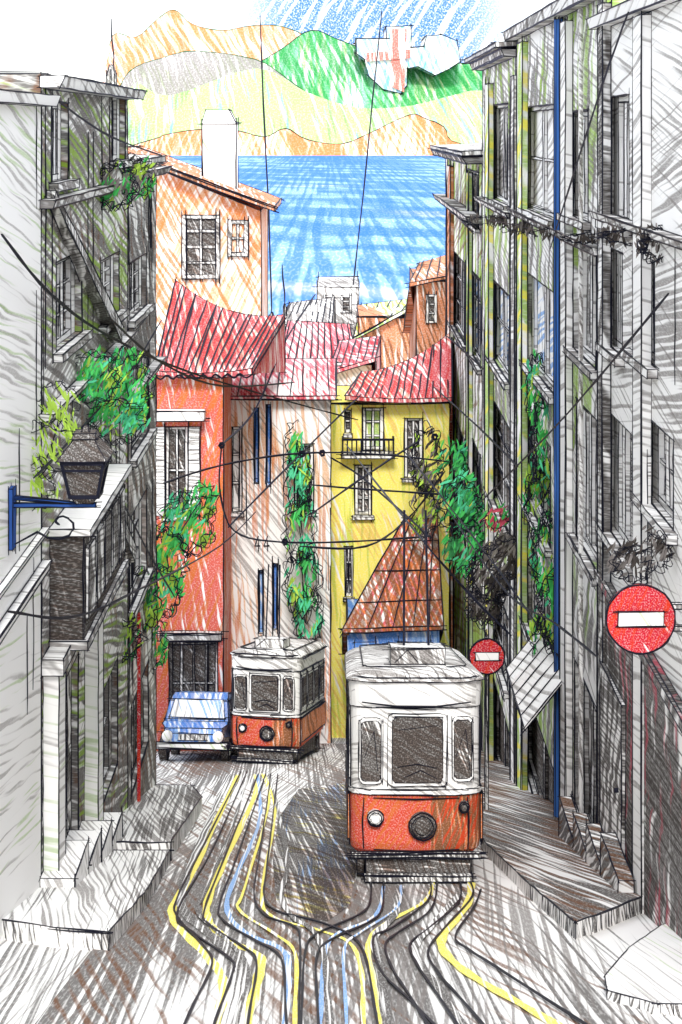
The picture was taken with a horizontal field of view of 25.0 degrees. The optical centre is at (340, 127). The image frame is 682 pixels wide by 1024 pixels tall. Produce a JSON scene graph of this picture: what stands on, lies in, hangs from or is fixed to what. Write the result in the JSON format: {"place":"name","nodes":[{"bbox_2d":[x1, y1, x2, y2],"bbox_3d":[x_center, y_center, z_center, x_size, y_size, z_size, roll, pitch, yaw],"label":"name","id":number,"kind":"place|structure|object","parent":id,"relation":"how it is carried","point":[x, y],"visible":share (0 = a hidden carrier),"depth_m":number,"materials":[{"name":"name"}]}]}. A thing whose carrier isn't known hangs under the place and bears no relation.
{"place":"outdoors","nodes":[
{"label":"outdoors","id":0,"kind":"place"},
{"bbox_2d":[2,849,173,950],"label":"pavement","id":1,"kind":"structure","parent":0,"point":[102,905],"depth_m":19.54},
{"bbox_2d":[116,782,202,860],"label":"pavement","id":2,"kind":"structure","parent":0,"point":[161,816],"depth_m":28.00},
{"bbox_2d":[103,10,301,84],"bbox_3d":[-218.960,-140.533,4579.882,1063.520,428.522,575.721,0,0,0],"label":"orange hill","id":3,"kind":"structure","parent":0,"point":[169,32],"depth_m":4550.82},
{"bbox_2d":[120,50,302,95],"bbox_3d":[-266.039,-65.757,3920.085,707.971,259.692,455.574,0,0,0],"label":"grey hill","id":4,"kind":"structure","parent":0,"point":[177,73],"depth_m":3849.18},
{"bbox_2d":[260,16,273,315],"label":"overhead wire","id":5,"kind":"object","parent":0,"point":[271,313],"visible":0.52,"depth_m":81.99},
{"bbox_2d":[0,0,554,81],"label":"sky","id":6,"kind":"structure","parent":0,"point":[53,37],"materials":[{"name":"white"}]},
{"bbox_2d":[130,114,460,155],"bbox_3d":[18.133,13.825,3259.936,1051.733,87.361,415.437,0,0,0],"label":"shore bank","id":7,"kind":"structure","parent":0,"point":[413,135],"depth_m":3123.18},
{"bbox_2d":[128,68,481,145],"bbox_3d":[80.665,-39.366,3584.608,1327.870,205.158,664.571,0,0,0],"label":"hill","id":8,"kind":"structure","parent":0,"point":[288,105],"depth_m":3487.49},
{"bbox_2d":[170,156,445,314],"bbox_3d":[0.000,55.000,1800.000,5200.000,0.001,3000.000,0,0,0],"label":"water","id":9,"kind":"structure","parent":0,"point":[314,225],"depth_m":923.28,"materials":[{"name":"liquid"}]},
{"bbox_2d":[0,738,681,1023],"bbox_3d":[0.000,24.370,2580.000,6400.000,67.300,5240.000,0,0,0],"label":"ground","id":10,"kind":"structure","parent":0,"point":[34,979],"depth_m":17.10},
{"bbox_2d":[0,89,60,940],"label":"townhouse","id":11,"kind":"structure","parent":10,"relation":"on","point":[25,569],"depth_m":19.65,"materials":[{"name":"paint"}]},
{"bbox_2d":[30,380,80,513],"bbox_3d":[-3.905,4.289,20.756,0.962,1.766,1.014,0,0,0],"label":"hanging ivy","id":12,"kind":"object","parent":11,"relation":"attached to","point":[66,430],"visible":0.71,"depth_m":20.64,"materials":[{"name":"green plant"}]},
{"bbox_2d":[8,424,117,554],"bbox_3d":[-3.500,4.478,18.994,1.412,1.627,0.728,0,0,0],"label":"street lantern","id":13,"kind":"object","parent":11,"relation":"attached to","point":[83,459],"visible":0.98,"depth_m":18.85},
{"bbox_2d":[0,71,147,887],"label":"townhouse","id":14,"kind":"structure","parent":10,"relation":"on","point":[84,676],"depth_m":23.72,"materials":[{"name":"paint"}]},
{"bbox_2d":[48,103,79,192],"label":"window","id":15,"kind":"structure","parent":14,"relation":"in","point":[64,185],"depth_m":22.69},
{"bbox_2d":[66,670,71,834],"bbox_3d":[-4.253,9.643,22.702,0.146,3.119,2.586,0,0,0],"label":"door","id":16,"kind":"structure","parent":14,"relation":"in","point":[69,679],"depth_m":23.82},
{"bbox_2d":[53,258,93,362],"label":"window","id":17,"kind":"structure","parent":14,"relation":"in","point":[65,268],"depth_m":23.45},
{"bbox_2d":[104,673,111,782],"bbox_3d":[-4.255,10.683,26.892,0.122,2.146,2.625,0,0,0],"label":"door","id":18,"kind":"structure","parent":14,"relation":"in","point":[108,689],"depth_m":27.81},
{"bbox_2d":[98,255,128,334],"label":"window","id":19,"kind":"structure","parent":14,"relation":"in","point":[107,265],"depth_m":28.02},
{"bbox_2d":[75,345,155,445],"bbox_3d":[-3.699,4.269,25.009,1.228,1.809,2.755,0,0,0],"label":"hanging ivy","id":20,"kind":"object","parent":14,"relation":"attached to","point":[135,408],"visible":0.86,"depth_m":24.81,"materials":[{"name":"green plant"}]},
{"bbox_2d":[110,98,134,168],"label":"window","id":21,"kind":"structure","parent":14,"relation":"in","point":[116,102],"depth_m":28.83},
{"bbox_2d":[100,153,156,214],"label":"hanging bush","id":22,"kind":"object","parent":14,"relation":"attached to","point":[128,182],"visible":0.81,"depth_m":26.32,"materials":[{"name":"green plant"}]},
{"bbox_2d":[7,512,255,619],"bbox_3d":[-3.252,8.024,29.710,0.495,5.117,24.647,0,0,3],"label":"overhead wire","id":23,"kind":"object","parent":14,"relation":"attached to","point":[78,615],"visible":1,"depth_m":23.61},
{"bbox_2d":[218,442,430,545],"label":"overhead wire","id":24,"kind":"object","parent":23,"relation":"attached to","point":[284,541],"visible":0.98,"depth_m":40.01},
{"bbox_2d":[1,234,357,419],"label":"overhead wire","id":25,"kind":"object","parent":14,"relation":"attached to","point":[45,288],"visible":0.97,"depth_m":25.23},
{"bbox_2d":[127,154,172,806],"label":"townhouse","id":26,"kind":"structure","parent":10,"relation":"on","point":[142,678],"depth_m":32.05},
{"bbox_2d":[131,678,143,775],"bbox_3d":[-4.251,12.198,31.334,0.130,2.009,2.735,0,0,0],"label":"door","id":27,"kind":"structure","parent":26,"relation":"in","point":[134,706],"depth_m":31.64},
{"bbox_2d":[127,256,154,330],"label":"window","id":28,"kind":"structure","parent":26,"relation":"in","point":[136,266],"depth_m":31.60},
{"bbox_2d":[127,501,155,621],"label":"window","id":29,"kind":"structure","parent":26,"relation":"in","point":[137,516],"depth_m":31.72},
{"bbox_2d":[129,358,157,468],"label":"window","id":30,"kind":"structure","parent":26,"relation":"in","point":[141,451],"depth_m":31.44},
{"bbox_2d":[122,565,169,674],"bbox_3d":[-4.179,10.439,31.267,1.172,2.821,5.210,0,0,0],"label":"climbing vine","id":31,"kind":"object","parent":26,"relation":"attached to","point":[155,614],"visible":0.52,"depth_m":31.87,"materials":[{"name":"green plant"}]},
{"bbox_2d":[128,109,283,355],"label":"chimney house","id":32,"kind":"structure","parent":10,"relation":"on","point":[212,229],"depth_m":66.00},
{"bbox_2d":[181,207,220,285],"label":"window","id":33,"kind":"structure","parent":32,"relation":"in","point":[200,234],"depth_m":65.89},
{"bbox_2d":[227,216,248,260],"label":"window","id":34,"kind":"structure","parent":32,"relation":"in","point":[237,230],"depth_m":65.86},
{"bbox_2d":[156,277,286,750],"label":"orange house","id":35,"kind":"structure","parent":10,"relation":"on","point":[202,336],"depth_m":47.00,"materials":[{"name":"paint"}]},
{"bbox_2d":[156,422,201,521],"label":"window","id":36,"kind":"structure","parent":35,"relation":"in","point":[174,465],"depth_m":46.95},
{"bbox_2d":[157,478,221,620],"bbox_3d":[-4.072,10.452,38.488,1.712,2.736,3.733,0,0,5],"label":"climbing vine","id":37,"kind":"object","parent":35,"relation":"attached to","point":[173,539],"visible":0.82,"depth_m":39.72,"materials":[{"name":"green plant"}]},
{"bbox_2d":[169,642,216,696],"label":"door","id":38,"kind":"structure","parent":35,"relation":"in","point":[193,666],"depth_m":47.19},
{"bbox_2d":[163,450,448,483],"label":"overhead wire","id":39,"kind":"object","parent":35,"relation":"attached to","point":[300,452],"visible":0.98,"depth_m":43.96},
{"bbox_2d":[230,358,342,742],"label":"cream house","id":40,"kind":"structure","parent":10,"relation":"on","point":[263,431],"depth_m":50.50,"materials":[{"name":"paint"}]},
{"bbox_2d":[231,427,244,516],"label":"window","id":41,"kind":"structure","parent":40,"relation":"in","point":[237,438],"depth_m":50.63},
{"bbox_2d":[280,420,324,639],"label":"climbing vine","id":42,"kind":"object","parent":40,"relation":"attached to","point":[303,598],"visible":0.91,"depth_m":49.59,"materials":[{"name":"teal plant"}]},
{"bbox_2d":[285,297,340,326],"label":"house","id":43,"kind":"structure","parent":10,"relation":"on","point":[321,310],"depth_m":83.81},
{"bbox_2d":[285,320,353,357],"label":"house","id":44,"kind":"structure","parent":10,"relation":"on","point":[311,339],"depth_m":65.39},
{"bbox_2d":[312,271,359,334],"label":"house","id":45,"kind":"structure","parent":10,"relation":"on","point":[345,289],"depth_m":92.00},
{"bbox_2d":[332,335,380,384],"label":"house","id":46,"kind":"structure","parent":10,"relation":"on","point":[358,355],"depth_m":61.07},
{"bbox_2d":[352,299,408,368],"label":"house","id":47,"kind":"structure","parent":10,"relation":"on","point":[384,320],"depth_m":84.00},
{"bbox_2d":[331,333,452,737],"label":"yellow house","id":48,"kind":"structure","parent":10,"relation":"on","point":[390,408],"depth_m":53.00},
{"bbox_2d":[351,466,374,519],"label":"window","id":49,"kind":"structure","parent":48,"relation":"in","point":[362,497],"depth_m":53.11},
{"bbox_2d":[363,408,382,449],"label":"window","id":50,"kind":"structure","parent":48,"relation":"in","point":[372,418],"depth_m":53.11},
{"bbox_2d":[400,419,421,482],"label":"window","id":51,"kind":"structure","parent":48,"relation":"in","point":[410,424],"depth_m":53.11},
{"bbox_2d":[338,514,446,734],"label":"lean to","id":52,"kind":"object","parent":10,"relation":"on","point":[374,612],"visible":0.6,"depth_m":50.01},
{"bbox_2d":[402,255,444,358],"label":"house","id":53,"kind":"structure","parent":10,"relation":"on","point":[424,322],"depth_m":66.00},
{"bbox_2d":[427,143,482,750],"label":"townhouse","id":54,"kind":"structure","parent":10,"relation":"on","point":[463,248],"depth_m":50.58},
{"bbox_2d":[408,420,446,540],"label":"hanging ivy","id":55,"kind":"object","parent":54,"relation":"attached to","point":[423,484],"visible":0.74,"depth_m":50.30,"materials":[{"name":"green plant"}]},
{"bbox_2d":[447,253,464,351],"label":"window","id":56,"kind":"structure","parent":54,"relation":"in","point":[459,265],"depth_m":55.17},
{"bbox_2d":[432,436,483,579],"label":"hanging ivy","id":57,"kind":"object","parent":54,"relation":"attached to","point":[467,514],"visible":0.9,"depth_m":43.92,"materials":[{"name":"green plant"}]},
{"bbox_2d":[463,277,481,375],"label":"window","id":58,"kind":"structure","parent":54,"relation":"in","point":[476,328],"depth_m":47.31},
{"bbox_2d":[459,41,516,783],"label":"townhouse","id":59,"kind":"structure","parent":10,"relation":"on","point":[494,62],"depth_m":40.24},
{"bbox_2d":[463,527,515,629],"bbox_3d":[3.606,10.572,36.000,1.365,2.930,2.753,0,0,0],"label":"hanging ivy","id":60,"kind":"object","parent":59,"relation":"attached to","point":[498,550],"visible":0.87,"depth_m":36.74,"materials":[{"name":"grey plant"}]},
{"bbox_2d":[476,501,508,531],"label":"flower pot plant","id":61,"kind":"object","parent":59,"relation":"on","point":[502,522],"visible":0.98,"depth_m":37.91,"materials":[{"name":"pink plant"}]},
{"bbox_2d":[483,403,508,534],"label":"window","id":62,"kind":"structure","parent":59,"relation":"in","point":[502,431],"depth_m":40.54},
{"bbox_2d":[483,597,508,701],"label":"window","id":63,"kind":"structure","parent":59,"relation":"in","point":[501,636],"depth_m":39.91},
{"bbox_2d":[484,285,508,390],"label":"window","id":64,"kind":"structure","parent":59,"relation":"in","point":[502,300],"depth_m":39.92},
{"bbox_2d":[485,104,508,209],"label":"window","id":65,"kind":"structure","parent":59,"relation":"in","point":[501,193],"depth_m":40.82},
{"bbox_2d":[496,690,508,765],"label":"door","id":66,"kind":"structure","parent":59,"relation":"in","point":[502,736],"depth_m":41.07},
{"bbox_2d":[501,0,624,822],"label":"townhouse","id":67,"kind":"structure","parent":10,"relation":"on","point":[564,287],"depth_m":27.25,"materials":[{"name":"paint"}]},
{"bbox_2d":[517,420,552,558],"bbox_3d":[4.126,7.224,32.085,0.380,2.234,4.876,0,0,0],"label":"window","id":68,"kind":"structure","parent":67,"relation":"in","point":[547,552],"depth_m":31.98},
{"bbox_2d":[517,105,553,225],"bbox_3d":[4.127,0.658,32.033,0.379,2.526,5.654,0,0,0],"label":"window","id":69,"kind":"structure","parent":67,"relation":"in","point":[541,149],"depth_m":32.71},
{"bbox_2d":[519,277,552,404],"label":"window","id":70,"kind":"structure","parent":67,"relation":"in","point":[542,297],"depth_m":31.79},
{"bbox_2d":[520,349,553,657],"bbox_3d":[4.085,7.588,30.500,0.983,5.983,3.727,0,0,0],"label":"climbing vine","id":71,"kind":"object","parent":67,"relation":"attached to","point":[544,583],"visible":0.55,"depth_m":30.24,"materials":[{"name":"green plant"}]},
{"bbox_2d":[529,719,552,801],"bbox_3d":[4.252,13.320,31.885,0.127,2.127,5.944,0,0,0],"label":"door","id":72,"kind":"structure","parent":67,"relation":"in","point":[540,766],"depth_m":33.04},
{"bbox_2d":[461,212,663,265],"bbox_3d":[3.962,1.858,28.896,1.394,1.307,18.894,0,0,-2],"label":"hanging ivy","id":73,"kind":"object","parent":67,"relation":"attached to","point":[612,237],"visible":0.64,"depth_m":24.67,"materials":[{"name":"grey plant"}]},
{"bbox_2d":[477,293,668,505],"bbox_3d":[3.674,5.638,28.000,0.154,7.409,20.009,0,0,-1],"label":"overhead wire","id":74,"kind":"object","parent":67,"relation":"attached to","point":[598,377],"visible":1,"depth_m":23.04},
{"bbox_2d":[556,111,590,231],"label":"window","id":75,"kind":"structure","parent":67,"relation":"in","point":[569,220],"depth_m":26.59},
{"bbox_2d":[562,252,596,382],"bbox_3d":[4.132,2.953,25.871,0.387,2.152,3.251,0,0,0],"label":"window","id":76,"kind":"structure","parent":67,"relation":"in","point":[589,261],"depth_m":25.98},
{"bbox_2d":[566,410,596,590],"bbox_3d":[4.121,5.907,25.565,0.391,2.692,3.041,0,0,0],"label":"window","id":77,"kind":"structure","parent":67,"relation":"in","point":[589,423],"depth_m":25.98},
{"bbox_2d":[550,12,628,248],"bbox_3d":[3.868,0.352,24.499,0.045,3.812,8.005,0,0,0],"label":"overhead wire","id":78,"kind":"object","parent":67,"relation":"attached to","point":[600,90],"visible":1,"depth_m":23.73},
{"bbox_2d":[583,680,595,822],"bbox_3d":[4.253,10.629,25.772,0.126,2.915,2.409,0,0,0],"label":"door","id":79,"kind":"structure","parent":67,"relation":"in","point":[589,714],"depth_m":26.53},
{"bbox_2d":[557,0,681,938],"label":"townhouse","id":80,"kind":"structure","parent":10,"relation":"on","point":[630,841],"depth_m":20.28,"materials":[{"name":"paint"}]},
{"bbox_2d":[595,250,624,367],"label":"window","id":81,"kind":"structure","parent":80,"relation":"in","point":[608,353],"depth_m":23.35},
{"bbox_2d":[599,658,625,856],"bbox_3d":[3.946,9.682,22.465,0.132,3.326,1.961,0,0,0],"label":"street door","id":82,"kind":"structure","parent":80,"relation":"in","point":[612,707],"depth_m":22.37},
{"bbox_2d":[595,95,630,237],"bbox_3d":[4.129,0.511,22.750,0.374,2.104,2.456,0,0,0],"label":"window","id":83,"kind":"structure","parent":80,"relation":"in","point":[621,126],"depth_m":23.29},
{"bbox_2d":[594,418,652,585],"bbox_3d":[4.126,5.253,22.071,0.381,2.040,3.810,0,0,0],"label":"window","id":84,"kind":"structure","parent":80,"relation":"in","point":[622,503],"depth_m":22.84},
{"bbox_2d":[620,263,658,379],"bbox_3d":[4.126,2.456,20.812,0.380,1.606,2.108,0,0,0],"label":"window","id":85,"kind":"structure","parent":80,"relation":"in","point":[647,371],"depth_m":20.71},
{"bbox_2d":[606,525,674,584],"bbox_3d":[3.773,5.408,19.489,0.681,1.024,1.609,0,0,0],"label":"hanging ivy","id":86,"kind":"object","parent":80,"relation":"attached to","point":[646,561],"visible":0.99,"depth_m":19.70,"materials":[{"name":"grey plant"}]},
{"bbox_2d":[605,583,681,654],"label":"no entry sign","id":87,"kind":"object","parent":80,"relation":"attached to","point":[640,618],"visible":1,"depth_m":16.59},
{"bbox_2d":[630,422,678,545],"bbox_3d":[4.129,4.426,19.828,0.374,1.331,2.446,0,0,0],"label":"window","id":88,"kind":"structure","parent":80,"relation":"in","point":[662,445],"depth_m":19.97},
{"bbox_2d":[35,744,657,1023],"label":"road","id":89,"kind":"structure","parent":0,"point":[151,966],"depth_m":17.80,"materials":[{"name":"asphalt"}]},
{"bbox_2d":[156,690,236,760],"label":"parked car","id":90,"kind":"object","parent":89,"relation":"on","point":[196,720],"visible":0.84,"depth_m":43.79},
{"bbox_2d":[167,775,239,1023],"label":"road marking","id":91,"kind":"object","parent":89,"relation":"on","point":[222,979],"visible":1,"depth_m":18.54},
{"bbox_2d":[173,771,241,1023],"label":"tram rail","id":92,"kind":"object","parent":89,"relation":"on","point":[211,966],"visible":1,"depth_m":18.86,"materials":[{"name":"metal"}]},
{"bbox_2d":[176,774,244,1023],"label":"road marking","id":93,"kind":"object","parent":89,"relation":"on","point":[229,1014],"visible":1,"depth_m":18.87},
{"bbox_2d":[176,771,247,1023],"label":"tram rail","id":94,"kind":"object","parent":89,"relation":"on","point":[219,951],"visible":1,"depth_m":18.76,"materials":[{"name":"metal"}]},
{"bbox_2d":[195,774,250,1023],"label":"road marking","id":95,"kind":"object","parent":89,"relation":"on","point":[241,1014],"visible":1,"depth_m":18.76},
{"bbox_2d":[202,773,258,1023],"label":"tram rail","id":96,"kind":"object","parent":89,"relation":"on","point":[246,949],"visible":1,"depth_m":18.98,"materials":[{"name":"metal"}]},
{"bbox_2d":[202,774,266,1023],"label":"road marking","id":97,"kind":"object","parent":89,"relation":"on","point":[261,960],"visible":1,"depth_m":19.84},
{"bbox_2d":[217,773,287,1023],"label":"tram rail","id":98,"kind":"object","parent":89,"relation":"on","point":[262,944],"visible":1,"depth_m":18.91,"materials":[{"name":"metal"}]},
{"bbox_2d":[224,774,291,1023],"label":"road marking","id":99,"kind":"object","parent":89,"relation":"on","point":[286,955],"visible":1,"depth_m":19.55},
{"bbox_2d":[236,773,298,1023],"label":"road marking","id":100,"kind":"object","parent":89,"relation":"on","point":[296,978],"visible":1,"depth_m":18.85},
{"bbox_2d":[221,564,326,763],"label":"tram","id":101,"kind":"object","parent":89,"relation":"on","point":[277,715],"visible":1,"depth_m":42.65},
{"bbox_2d":[253,774,301,1023],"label":"tram rail","id":102,"kind":"object","parent":89,"relation":"on","point":[299,935],"visible":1,"depth_m":19.51,"materials":[{"name":"metal"}]},
{"bbox_2d":[268,774,333,1023],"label":"road marking","id":103,"kind":"object","parent":89,"relation":"on","point":[329,1015],"visible":1,"depth_m":19.17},
{"bbox_2d":[260,774,365,1023],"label":"road marking","id":104,"kind":"object","parent":89,"relation":"on","point":[362,982],"visible":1,"depth_m":18.47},
{"bbox_2d":[273,782,356,920],"bbox_3d":[-0.352,13.089,28.697,1.776,5.921,18.162,0,0,0],"label":"road patch","id":105,"kind":"object","parent":89,"relation":"on","point":[321,877],"visible":0.73,"depth_m":25.41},
{"bbox_2d":[263,773,378,1023],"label":"tram rail","id":106,"kind":"object","parent":89,"relation":"on","point":[355,939],"visible":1,"depth_m":19.47,"materials":[{"name":"metal"}]},
{"bbox_2d":[342,885,401,1023],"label":"road marking","id":107,"kind":"object","parent":89,"relation":"on","point":[345,998],"visible":1,"depth_m":17.24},
{"bbox_2d":[370,885,403,1023],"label":"road marking","id":108,"kind":"object","parent":89,"relation":"on","point":[384,1006],"visible":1,"depth_m":16.73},
{"bbox_2d":[365,883,434,1023],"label":"road marking","id":109,"kind":"object","parent":89,"relation":"on","point":[372,970],"visible":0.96,"depth_m":17.27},
{"bbox_2d":[371,881,434,1023],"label":"tram rail","id":110,"kind":"object","parent":89,"relation":"on","point":[428,1018],"visible":0.98,"depth_m":17.41,"materials":[{"name":"metal"}]},
{"bbox_2d":[384,881,437,1023],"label":"tram rail","id":111,"kind":"object","parent":89,"relation":"on","point":[419,1011],"visible":0.98,"depth_m":17.38,"materials":[{"name":"metal"}]},
{"bbox_2d":[344,510,488,883],"bbox_3d":[1.110,9.274,25.075,2.124,6.666,5.193,0,0,0],"label":"tram","id":112,"kind":"object","parent":89,"relation":"on","point":[414,797],"visible":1,"depth_m":22.60,"materials":[{"name":"metal"}]},
{"bbox_2d":[408,881,461,1023],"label":"tram rail","id":113,"kind":"object","parent":89,"relation":"on","point":[449,1012],"visible":1,"depth_m":17.01,"materials":[{"name":"metal"}]},
{"bbox_2d":[412,893,466,1023],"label":"road marking","id":114,"kind":"object","parent":89,"relation":"on","point":[416,943],"visible":1,"depth_m":16.98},
{"bbox_2d":[427,881,484,1023],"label":"tram rail","id":115,"kind":"object","parent":89,"relation":"on","point":[468,1007],"visible":0.98,"depth_m":16.87,"materials":[{"name":"metal"}]},
{"bbox_2d":[436,882,562,1023],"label":"road marking","id":116,"kind":"object","parent":89,"relation":"on","point":[441,940],"visible":1,"depth_m":16.63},
{"bbox_2d":[454,888,587,1023],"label":"tram rail","id":117,"kind":"object","parent":89,"relation":"on","point":[573,1016],"visible":1,"depth_m":16.56,"materials":[{"name":"metal"}]},
{"bbox_2d":[263,30,481,107],"bbox_3d":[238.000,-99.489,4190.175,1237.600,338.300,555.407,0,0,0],"label":"green hill","id":118,"kind":"structure","parent":0,"point":[318,63],"depth_m":4103.44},
{"bbox_2d":[353,24,461,94],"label":"hilltop castle","id":119,"kind":"structure","parent":118,"relation":"on","point":[399,55],"depth_m":4062.00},
{"bbox_2d":[345,444,511,635],"bbox_3d":[0.677,7.417,32.403,1.597,2.462,19.165,0,0,-8],"label":"overhead wire","id":120,"kind":"object","parent":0,"point":[449,571],"visible":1,"depth_m":23.98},
{"bbox_2d":[479,750,642,939],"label":"pavement","id":121,"kind":"structure","parent":0,"point":[534,857],"depth_m":23.26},
{"bbox_2d":[468,629,504,809],"bbox_3d":[2.850,11.720,30.037,0.723,3.857,0.166,0,0,0],"label":"no entry sign","id":122,"kind":"object","parent":121,"relation":"on","point":[486,654],"visible":0.88,"depth_m":29.99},
{"bbox_2d":[603,924,681,1016],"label":"pavement","id":123,"kind":"structure","parent":0,"point":[644,973],"depth_m":16.12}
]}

